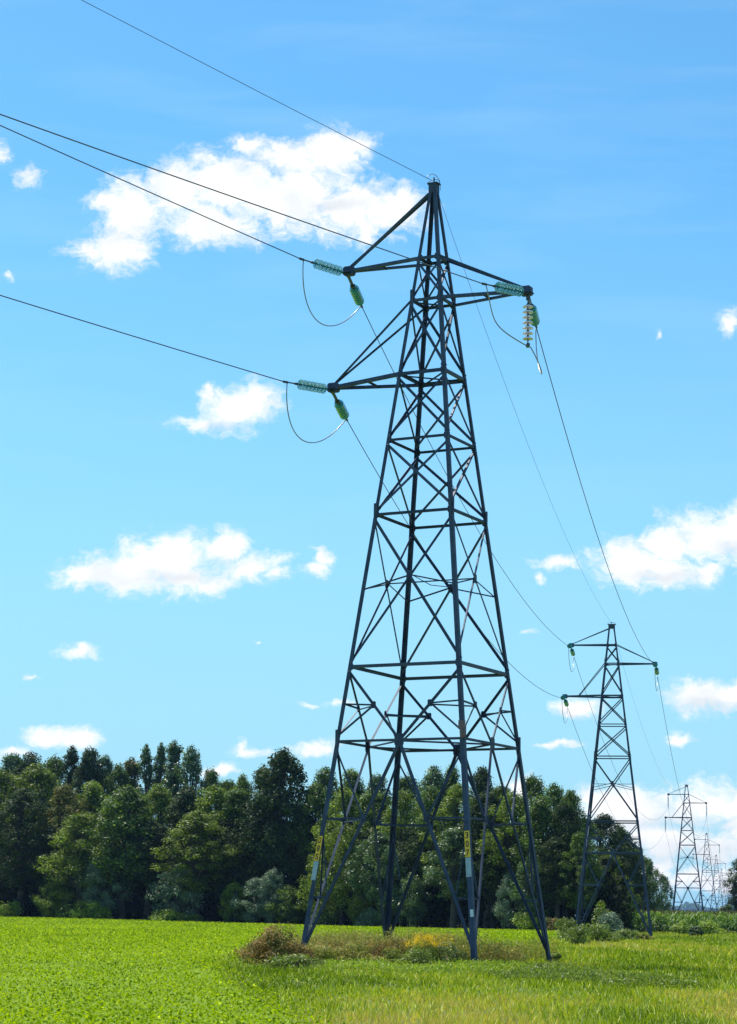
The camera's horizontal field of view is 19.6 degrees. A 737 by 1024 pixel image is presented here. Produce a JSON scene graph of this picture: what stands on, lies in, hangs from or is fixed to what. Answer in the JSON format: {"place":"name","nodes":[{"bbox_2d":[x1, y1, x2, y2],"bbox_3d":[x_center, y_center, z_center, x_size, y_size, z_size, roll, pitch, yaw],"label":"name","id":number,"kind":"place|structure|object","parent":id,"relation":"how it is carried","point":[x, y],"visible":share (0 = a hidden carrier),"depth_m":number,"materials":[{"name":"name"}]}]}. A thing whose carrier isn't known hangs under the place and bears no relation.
{"place":"outdoors","nodes":[
{"label":"outdoors","id":0,"kind":"place"},
{"bbox_2d":[0,916,565,1023],"bbox_3d":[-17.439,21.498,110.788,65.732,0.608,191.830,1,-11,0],"label":"crop plants","id":1,"kind":"object","parent":0,"point":[29,931],"visible":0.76,"depth_m":41.07,"materials":[{"name":"green plant"}]},
{"bbox_2d":[0,0,736,910],"label":"sky","id":2,"kind":"structure","parent":0,"point":[176,562],"materials":[{"name":"blue"}]},
{"bbox_2d":[199,930,736,1023],"bbox_3d":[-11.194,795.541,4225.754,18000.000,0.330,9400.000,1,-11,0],"label":"ground","id":3,"kind":"structure","parent":0,"point":[521,989],"depth_m":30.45,"materials":[{"name":"green plant"}]},
{"bbox_2d":[0,768,28,886],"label":"tree","id":4,"kind":"object","parent":3,"relation":"on","point":[4,777],"visible":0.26,"depth_m":212.14,"materials":[{"name":"green plant"}]},
{"bbox_2d":[0,750,56,824],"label":"tree","id":5,"kind":"object","parent":3,"relation":"on","point":[24,763],"visible":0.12,"depth_m":223.15,"materials":[{"name":"green plant"}]},
{"bbox_2d":[0,787,69,914],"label":"tree","id":6,"kind":"object","parent":3,"relation":"on","point":[23,797],"visible":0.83,"depth_m":203.52,"materials":[{"name":"green plant"}]},
{"bbox_2d":[0,762,75,915],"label":"tree","id":7,"kind":"object","parent":3,"relation":"on","point":[39,776],"visible":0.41,"depth_m":211.55,"materials":[{"name":"green plant"}]},
{"bbox_2d":[13,825,73,918],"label":"tree","id":8,"kind":"object","parent":3,"relation":"on","point":[46,845],"visible":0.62,"depth_m":201.84,"materials":[{"name":"green plant"}]},
{"bbox_2d":[29,881,67,917],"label":"shrub","id":9,"kind":"object","parent":3,"relation":"on","point":[37,900],"visible":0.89,"depth_m":197.86,"materials":[{"name":"green plant"}]},
{"bbox_2d":[38,753,76,822],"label":"tree","id":10,"kind":"object","parent":3,"relation":"on","point":[53,762],"visible":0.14,"depth_m":226.18,"materials":[{"name":"green plant"}]},
{"bbox_2d":[37,888,81,916],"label":"shrub","id":11,"kind":"object","parent":3,"relation":"on","point":[66,894],"visible":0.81,"depth_m":197.37,"materials":[{"name":"green plant"}]},
{"bbox_2d":[30,783,91,888],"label":"tree","id":12,"kind":"object","parent":3,"relation":"on","point":[61,801],"visible":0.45,"depth_m":203.19,"materials":[{"name":"green plant"}]},
{"bbox_2d":[57,744,79,887],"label":"tree","id":13,"kind":"object","parent":3,"relation":"on","point":[71,756],"visible":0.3,"depth_m":221.22,"materials":[{"name":"green plant"}]},
{"bbox_2d":[32,810,120,918],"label":"tree","id":14,"kind":"object","parent":3,"relation":"on","point":[75,823],"visible":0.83,"depth_m":198.11,"materials":[{"name":"green plant"}]},
{"bbox_2d":[65,899,105,918],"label":"bush","id":15,"kind":"object","parent":3,"relation":"on","point":[89,913],"visible":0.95,"depth_m":194.52,"materials":[{"name":"green plant"}]},
{"bbox_2d":[69,745,112,834],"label":"tree","id":16,"kind":"object","parent":3,"relation":"on","point":[89,768],"visible":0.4,"depth_m":217.73,"materials":[{"name":"green plant"}]},
{"bbox_2d":[63,780,124,872],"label":"tree","id":17,"kind":"object","parent":3,"relation":"on","point":[94,793],"visible":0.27,"depth_m":206.07,"materials":[{"name":"green plant"}]},
{"bbox_2d":[76,854,135,919],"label":"shrub","id":18,"kind":"object","parent":3,"relation":"on","point":[104,896],"visible":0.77,"depth_m":195.96,"materials":[{"name":"green plant"}]},
{"bbox_2d":[102,762,134,846],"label":"tree","id":19,"kind":"object","parent":3,"relation":"on","point":[119,776],"visible":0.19,"depth_m":218.43,"materials":[{"name":"green plant"}]},
{"bbox_2d":[76,784,167,919],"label":"tree","id":20,"kind":"object","parent":3,"relation":"on","point":[120,805],"visible":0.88,"depth_m":196.82,"materials":[{"name":"green plant"}]},
{"bbox_2d":[121,757,141,843],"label":"tree","id":21,"kind":"object","parent":3,"relation":"on","point":[131,767],"visible":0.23,"depth_m":219.94,"materials":[{"name":"green plant"}]},
{"bbox_2d":[134,743,154,894],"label":"tree","id":22,"kind":"object","parent":3,"relation":"on","point":[146,759],"visible":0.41,"depth_m":217.13,"materials":[{"name":"green plant"}]},
{"bbox_2d":[109,820,190,920],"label":"tree","id":23,"kind":"object","parent":3,"relation":"on","point":[158,829],"visible":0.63,"depth_m":196.60,"materials":[{"name":"green plant"}]},
{"bbox_2d":[127,782,179,906],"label":"tree","id":24,"kind":"object","parent":3,"relation":"on","point":[160,796],"visible":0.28,"depth_m":202.02,"materials":[{"name":"green plant"}]},
{"bbox_2d":[152,742,170,893],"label":"tree","id":25,"kind":"object","parent":3,"relation":"on","point":[159,759],"visible":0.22,"depth_m":218.65,"materials":[{"name":"green plant"}]},
{"bbox_2d":[148,909,185,921],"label":"bush","id":26,"kind":"object","parent":3,"relation":"on","point":[162,915],"visible":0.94,"depth_m":190.65,"materials":[{"name":"green plant"}]},
{"bbox_2d":[156,739,183,850],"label":"tree","id":27,"kind":"object","parent":3,"relation":"on","point":[174,750],"visible":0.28,"depth_m":214.53,"materials":[{"name":"green plant"}]},
{"bbox_2d":[145,863,205,921],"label":"shrub","id":28,"kind":"object","parent":3,"relation":"on","point":[177,904],"visible":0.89,"depth_m":192.08,"materials":[{"name":"green plant"}]},
{"bbox_2d":[151,784,214,917],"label":"tree","id":29,"kind":"object","parent":3,"relation":"on","point":[183,800],"visible":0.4,"depth_m":199.05,"materials":[{"name":"green plant"}]},
{"bbox_2d":[164,745,213,826],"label":"tree","id":30,"kind":"object","parent":3,"relation":"on","point":[190,758],"visible":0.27,"depth_m":212.69,"materials":[{"name":"green plant"}]},
{"bbox_2d":[149,809,246,914],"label":"tree","id":31,"kind":"object","parent":3,"relation":"on","point":[191,821],"visible":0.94,"depth_m":192.53,"materials":[{"name":"green plant"}]},
{"bbox_2d":[168,783,236,921],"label":"tree","id":32,"kind":"object","parent":3,"relation":"on","point":[215,797],"visible":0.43,"depth_m":196.87,"materials":[{"name":"green plant"}]},
{"bbox_2d":[196,766,224,825],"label":"tree","id":33,"kind":"object","parent":3,"relation":"on","point":[211,777],"visible":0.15,"depth_m":213.37,"materials":[{"name":"green plant"}]},
{"bbox_2d":[197,816,257,920],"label":"tree","id":34,"kind":"object","parent":3,"relation":"on","point":[230,876],"visible":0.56,"depth_m":193.69,"materials":[{"name":"green plant"}]},
{"bbox_2d":[212,787,252,917],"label":"tree","id":35,"kind":"object","parent":3,"relation":"on","point":[231,803],"visible":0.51,"depth_m":196.08,"materials":[{"name":"green plant"}]},
{"bbox_2d":[217,882,251,922],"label":"shrub","id":36,"kind":"object","parent":3,"relation":"on","point":[233,887],"visible":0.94,"depth_m":189.31,"materials":[{"name":"green plant"}]},
{"bbox_2d":[229,877,276,922],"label":"shrub","id":37,"kind":"object","parent":3,"relation":"on","point":[255,882],"visible":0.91,"depth_m":188.50,"materials":[{"name":"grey plant"}]},
{"bbox_2d":[223,802,294,923],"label":"tree","id":38,"kind":"object","parent":3,"relation":"on","point":[254,869],"visible":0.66,"depth_m":192.78,"materials":[{"name":"green plant"}]},
{"bbox_2d":[237,921,307,965],"bbox_3d":[-2.126,9.362,46.031,1.508,1.085,1.461,-3,-11,21],"label":"shrub","id":39,"kind":"object","parent":3,"relation":"on","point":[272,944],"visible":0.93,"depth_m":45.87,"materials":[{"name":"plant"}]},
{"bbox_2d":[257,867,291,922],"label":"shrub","id":40,"kind":"object","parent":3,"relation":"on","point":[269,876],"visible":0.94,"depth_m":188.10,"materials":[{"name":"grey plant"}]},
{"bbox_2d":[237,746,320,922],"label":"tree","id":41,"kind":"object","parent":3,"relation":"on","point":[283,764],"visible":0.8,"depth_m":193.22,"materials":[{"name":"green plant"}]},
{"bbox_2d":[262,885,307,923],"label":"shrub","id":42,"kind":"object","parent":3,"relation":"on","point":[289,891],"visible":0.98,"depth_m":186.71,"materials":[{"name":"green plant"}]},
{"bbox_2d":[262,953,325,968],"bbox_3d":[-1.499,9.421,44.585,1.467,0.463,1.316,1,-11,0],"label":"weed clump","id":43,"kind":"object","parent":3,"relation":"on","point":[287,960],"visible":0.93,"depth_m":44.41,"materials":[{"name":"green plant"}]},
{"bbox_2d":[267,812,334,924],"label":"tree","id":44,"kind":"object","parent":3,"relation":"on","point":[291,824],"visible":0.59,"depth_m":190.80,"materials":[{"name":"green plant"}]},
{"bbox_2d":[281,782,334,924],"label":"tree","id":45,"kind":"object","parent":3,"relation":"on","point":[315,799],"visible":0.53,"depth_m":192.41,"materials":[{"name":"green plant"}]},
{"bbox_2d":[0,823,632,930],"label":"wood interior","id":46,"kind":"object","parent":3,"relation":"on","point":[622,883],"visible":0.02,"depth_m":181.88,"materials":[{"name":"green plant"}]},
{"bbox_2d":[0,879,635,931],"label":"wood underbrush","id":47,"kind":"object","parent":3,"relation":"on","point":[620,907],"visible":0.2,"depth_m":180.56,"materials":[{"name":"green plant"}]},
{"bbox_2d":[301,765,342,823],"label":"tree","id":48,"kind":"object","parent":3,"relation":"on","point":[322,778],"visible":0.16,"depth_m":206.90,"materials":[{"name":"green plant"}]},
{"bbox_2d":[296,850,348,924],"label":"shrub","id":49,"kind":"object","parent":3,"relation":"on","point":[305,891],"visible":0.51,"depth_m":184.63,"materials":[{"name":"green plant"}]},
{"bbox_2d":[306,787,372,925],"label":"tree","id":50,"kind":"object","parent":3,"relation":"on","point":[338,805],"visible":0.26,"depth_m":189.10,"materials":[{"name":"green plant"}]},
{"bbox_2d":[307,822,373,925],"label":"shrub","id":51,"kind":"object","parent":3,"relation":"on","point":[341,888],"visible":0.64,"depth_m":183.09,"materials":[{"name":"green plant"}]},
{"bbox_2d":[321,768,365,828],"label":"tree","id":52,"kind":"object","parent":3,"relation":"on","point":[352,775],"visible":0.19,"depth_m":205.86,"materials":[{"name":"green plant"}]},
{"bbox_2d":[330,943,377,960],"bbox_3d":[-0.407,10.730,51.820,1.250,0.586,1.234,5,-12,-23],"label":"weed clump","id":53,"kind":"object","parent":3,"relation":"on","point":[346,955],"visible":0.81,"depth_m":51.85,"materials":[{"name":"green plant"}]},
{"bbox_2d":[346,874,378,925],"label":"shrub","id":54,"kind":"object","parent":3,"relation":"on","point":[365,904],"visible":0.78,"depth_m":180.92,"materials":[{"name":"green plant"}]},
{"bbox_2d":[340,831,406,925],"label":"tree","id":55,"kind":"object","parent":3,"relation":"on","point":[382,839],"visible":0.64,"depth_m":180.90,"materials":[{"name":"green plant"}]},
{"bbox_2d":[342,791,405,925],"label":"tree","id":56,"kind":"object","parent":3,"relation":"on","point":[363,805],"visible":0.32,"depth_m":187.42,"materials":[{"name":"green plant"}]},
{"bbox_2d":[184,956,572,974],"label":"leafy weeds","id":57,"kind":"object","parent":3,"relation":"on","point":[406,968],"visible":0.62,"depth_m":45.45,"materials":[{"name":"green plant"}]},
{"bbox_2d":[229,937,528,962],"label":"russet weeds","id":58,"kind":"object","parent":3,"relation":"on","point":[379,952],"visible":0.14,"depth_m":53.00,"materials":[{"name":"orange plant"}]},
{"bbox_2d":[364,845,409,926],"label":"shrub","id":59,"kind":"object","parent":3,"relation":"on","point":[372,888],"visible":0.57,"depth_m":179.05,"materials":[{"name":"green plant"}]},
{"bbox_2d":[372,787,428,926],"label":"tree","id":60,"kind":"object","parent":3,"relation":"on","point":[404,798],"visible":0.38,"depth_m":183.60,"materials":[{"name":"green plant"}]},
{"bbox_2d":[236,923,571,962],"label":"weeds","id":61,"kind":"object","parent":3,"relation":"on","point":[454,940],"visible":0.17,"depth_m":54.74,"materials":[{"name":"green plant"}]},
{"bbox_2d":[392,872,431,928],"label":"shrub","id":62,"kind":"object","parent":3,"relation":"on","point":[411,919],"visible":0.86,"depth_m":177.02,"materials":[{"name":"green plant"}]},
{"bbox_2d":[383,828,446,927],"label":"tree","id":63,"kind":"object","parent":3,"relation":"on","point":[405,846],"visible":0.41,"depth_m":180.21,"materials":[{"name":"green plant"}]},
{"bbox_2d":[399,945,433,964],"bbox_3d":[1.081,10.124,48.556,0.844,0.595,0.866,1,-11,0],"label":"weed clump","id":64,"kind":"object","parent":3,"relation":"on","point":[416,957],"visible":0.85,"depth_m":48.46,"materials":[{"name":"green plant"}]},
{"bbox_2d":[301,177,550,961],"bbox_3d":[1.529,1.387,56.788,6.097,21.504,5.257,-5,-12,26],"label":"lattice pylon","id":65,"kind":"object","parent":3,"relation":"on","point":[460,749],"visible":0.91,"depth_m":56.84,"materials":[{"name":"metal"}]},
{"bbox_2d":[283,379,330,393],"bbox_3d":[-1.650,-3.439,58.326,1.892,0.281,0.284,7,31,-47],"label":"insulator string","id":66,"kind":"object","parent":65,"relation":"attached to","point":[310,386],"visible":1,"depth_m":58.36,"materials":[{"name":"green glass"}]},
{"bbox_2d":[0,295,283,381],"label":"conductor","id":67,"kind":"object","parent":66,"relation":"attached to","point":[137,337],"visible":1,"depth_m":53.87,"materials":[{"name":"metal"}]},
{"bbox_2d":[299,258,346,275],"bbox_3d":[-1.224,-6.755,58.753,1.892,0.281,0.284,11,28,-46],"label":"insulator string","id":68,"kind":"object","parent":65,"relation":"attached to","point":[325,266],"visible":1,"depth_m":58.78,"materials":[{"name":"green glass"}]},
{"bbox_2d":[0,125,299,258],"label":"conductor","id":69,"kind":"object","parent":68,"relation":"attached to","point":[147,191],"visible":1,"depth_m":54.15,"materials":[{"name":"metal"}]},
{"bbox_2d":[482,282,526,296],"bbox_3d":[3.592,-5.868,56.113,1.892,0.281,0.284,5,33,-47],"label":"insulator string","id":70,"kind":"object","parent":65,"relation":"attached to","point":[508,289],"visible":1,"depth_m":56.13,"materials":[{"name":"green glass"}]},
{"bbox_2d":[0,114,482,283],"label":"conductor","id":71,"kind":"object","parent":70,"relation":"attached to","point":[231,196],"visible":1,"depth_m":48.84,"materials":[{"name":"metal"}]},
{"bbox_2d":[523,295,532,347],"bbox_3d":[4.223,-5.066,56.645,0.284,1.417,0.281,1,-11,0],"label":"insulator string","id":72,"kind":"object","parent":65,"relation":"hanging from","point":[527,322],"visible":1,"depth_m":56.62,"materials":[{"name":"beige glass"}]},
{"bbox_2d":[401,932,455,961],"bbox_3d":[1.431,10.393,50.896,1.344,0.824,1.572,1,-11,0],"label":"goldenrod","id":73,"kind":"object","parent":3,"relation":"on","point":[427,947],"visible":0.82,"depth_m":50.71,"materials":[{"name":"yellow plant"}]},
{"bbox_2d":[402,784,460,926],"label":"tree","id":74,"kind":"object","parent":3,"relation":"on","point":[429,795],"visible":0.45,"depth_m":180.97,"materials":[{"name":"green plant"}]},
{"bbox_2d":[403,765,462,923],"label":"tree","id":75,"kind":"object","parent":3,"relation":"on","point":[436,779],"visible":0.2,"depth_m":193.98,"materials":[{"name":"green plant"}]},
{"bbox_2d":[418,782,481,927],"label":"tree","id":76,"kind":"object","parent":3,"relation":"on","point":[454,799],"visible":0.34,"depth_m":178.89,"materials":[{"name":"green plant"}]},
{"bbox_2d":[420,827,480,928],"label":"tree","id":77,"kind":"object","parent":3,"relation":"on","point":[451,836],"visible":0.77,"depth_m":174.50,"materials":[{"name":"green plant"}]},
{"bbox_2d":[462,765,496,899],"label":"tree","id":78,"kind":"object","parent":3,"relation":"on","point":[480,777],"visible":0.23,"depth_m":187.72,"materials":[{"name":"green plant"}]},
{"bbox_2d":[454,790,511,929],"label":"tree","id":79,"kind":"object","parent":3,"relation":"on","point":[492,800],"visible":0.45,"depth_m":174.99,"materials":[{"name":"green plant"}]},
{"bbox_2d":[454,830,512,928],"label":"tree","id":80,"kind":"object","parent":3,"relation":"on","point":[490,901],"visible":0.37,"depth_m":173.34,"materials":[{"name":"green plant"}]},
{"bbox_2d":[475,790,533,928],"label":"tree","id":81,"kind":"object","parent":3,"relation":"on","point":[519,810],"visible":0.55,"depth_m":172.58,"materials":[{"name":"green plant"}]},
{"bbox_2d":[492,873,526,928],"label":"shrub","id":82,"kind":"object","parent":3,"relation":"on","point":[510,913],"visible":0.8,"depth_m":168.89,"materials":[{"name":"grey plant"}]},
{"bbox_2d":[482,832,552,907],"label":"tree","id":83,"kind":"object","parent":3,"relation":"on","point":[514,871],"visible":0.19,"depth_m":171.73,"materials":[{"name":"green plant"}]},
{"bbox_2d":[509,773,547,862],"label":"tree","id":84,"kind":"object","parent":3,"relation":"on","point":[534,785],"visible":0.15,"depth_m":175.93,"materials":[{"name":"green plant"}]},
{"bbox_2d":[508,849,554,926],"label":"tree","id":85,"kind":"object","parent":3,"relation":"on","point":[532,907],"visible":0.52,"depth_m":166.84,"materials":[{"name":"green plant"}]},
{"bbox_2d":[506,794,565,930],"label":"tree","id":86,"kind":"object","parent":3,"relation":"on","point":[540,809],"visible":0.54,"depth_m":169.82,"materials":[{"name":"green plant"}]},
{"bbox_2d":[527,781,574,918],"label":"tree","id":87,"kind":"object","parent":3,"relation":"on","point":[553,794],"visible":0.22,"depth_m":173.21,"materials":[{"name":"green plant"}]},
{"bbox_2d":[517,836,589,919],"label":"tree","id":88,"kind":"object","parent":3,"relation":"on","point":[555,843],"visible":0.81,"depth_m":166.22,"materials":[{"name":"green plant"}]},
{"bbox_2d":[525,800,591,919],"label":"tree","id":89,"kind":"object","parent":3,"relation":"on","point":[562,812],"visible":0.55,"depth_m":168.19,"materials":[{"name":"green plant"}]},
{"bbox_2d":[544,789,595,917],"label":"tree","id":90,"kind":"object","parent":3,"relation":"on","point":[570,796],"visible":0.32,"depth_m":170.65,"materials":[{"name":"green plant"}]},
{"bbox_2d":[558,926,590,943],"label":"bush","id":91,"kind":"object","parent":3,"relation":"on","point":[575,938],"visible":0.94,"depth_m":89.52,"materials":[{"name":"green plant"}]},
{"bbox_2d":[555,831,604,927],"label":"tree","id":92,"kind":"object","parent":3,"relation":"on","point":[577,840],"visible":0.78,"depth_m":164.76,"materials":[{"name":"green plant"}]},
{"bbox_2d":[568,922,623,941],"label":"bush","id":93,"kind":"object","parent":3,"relation":"on","point":[597,932],"visible":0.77,"depth_m":97.58,"materials":[{"name":"green plant"}]},
{"bbox_2d":[478,962,719,987],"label":"dark weeds","id":94,"kind":"object","parent":3,"relation":"on","point":[561,972],"visible":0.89,"depth_m":39.82,"materials":[{"name":"green plant"}]},
{"bbox_2d":[562,622,657,935],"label":"lattice pylon","id":95,"kind":"object","parent":3,"relation":"on","point":[613,853],"visible":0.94,"depth_m":135.89,"materials":[{"name":"metal"}]},
{"bbox_2d":[596,912,623,932],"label":"bush","id":96,"kind":"object","parent":3,"relation":"on","point":[609,918],"visible":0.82,"depth_m":129.64,"materials":[{"name":"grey plant"}]},
{"bbox_2d":[590,812,643,883],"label":"tree","id":97,"kind":"object","parent":3,"relation":"on","point":[603,831],"visible":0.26,"depth_m":183.28,"materials":[{"name":"green plant"}]},
{"bbox_2d":[608,826,648,904],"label":"tree","id":98,"kind":"object","parent":3,"relation":"on","point":[636,890],"visible":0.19,"depth_m":188.99,"materials":[{"name":"green plant"}]},
{"bbox_2d":[631,874,665,930],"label":"tree","id":99,"kind":"object","parent":3,"relation":"on","point":[642,894],"visible":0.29,"depth_m":201.54,"materials":[{"name":"green plant"}]},
{"bbox_2d":[619,910,736,931],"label":"corn plants","id":100,"kind":"object","parent":3,"relation":"on","point":[727,923],"visible":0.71,"depth_m":175.28,"materials":[{"name":"green plant"}]},
{"bbox_2d":[665,784,706,910],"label":"lattice pylon","id":101,"kind":"object","parent":3,"relation":"on","point":[688,857],"visible":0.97,"depth_m":304.72,"materials":[{"name":"metal"}]},
{"bbox_2d":[721,858,736,910],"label":"tree","id":102,"kind":"object","parent":3,"relation":"on","point":[733,880],"visible":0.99,"depth_m":246.00,"materials":[{"name":"green plant"}]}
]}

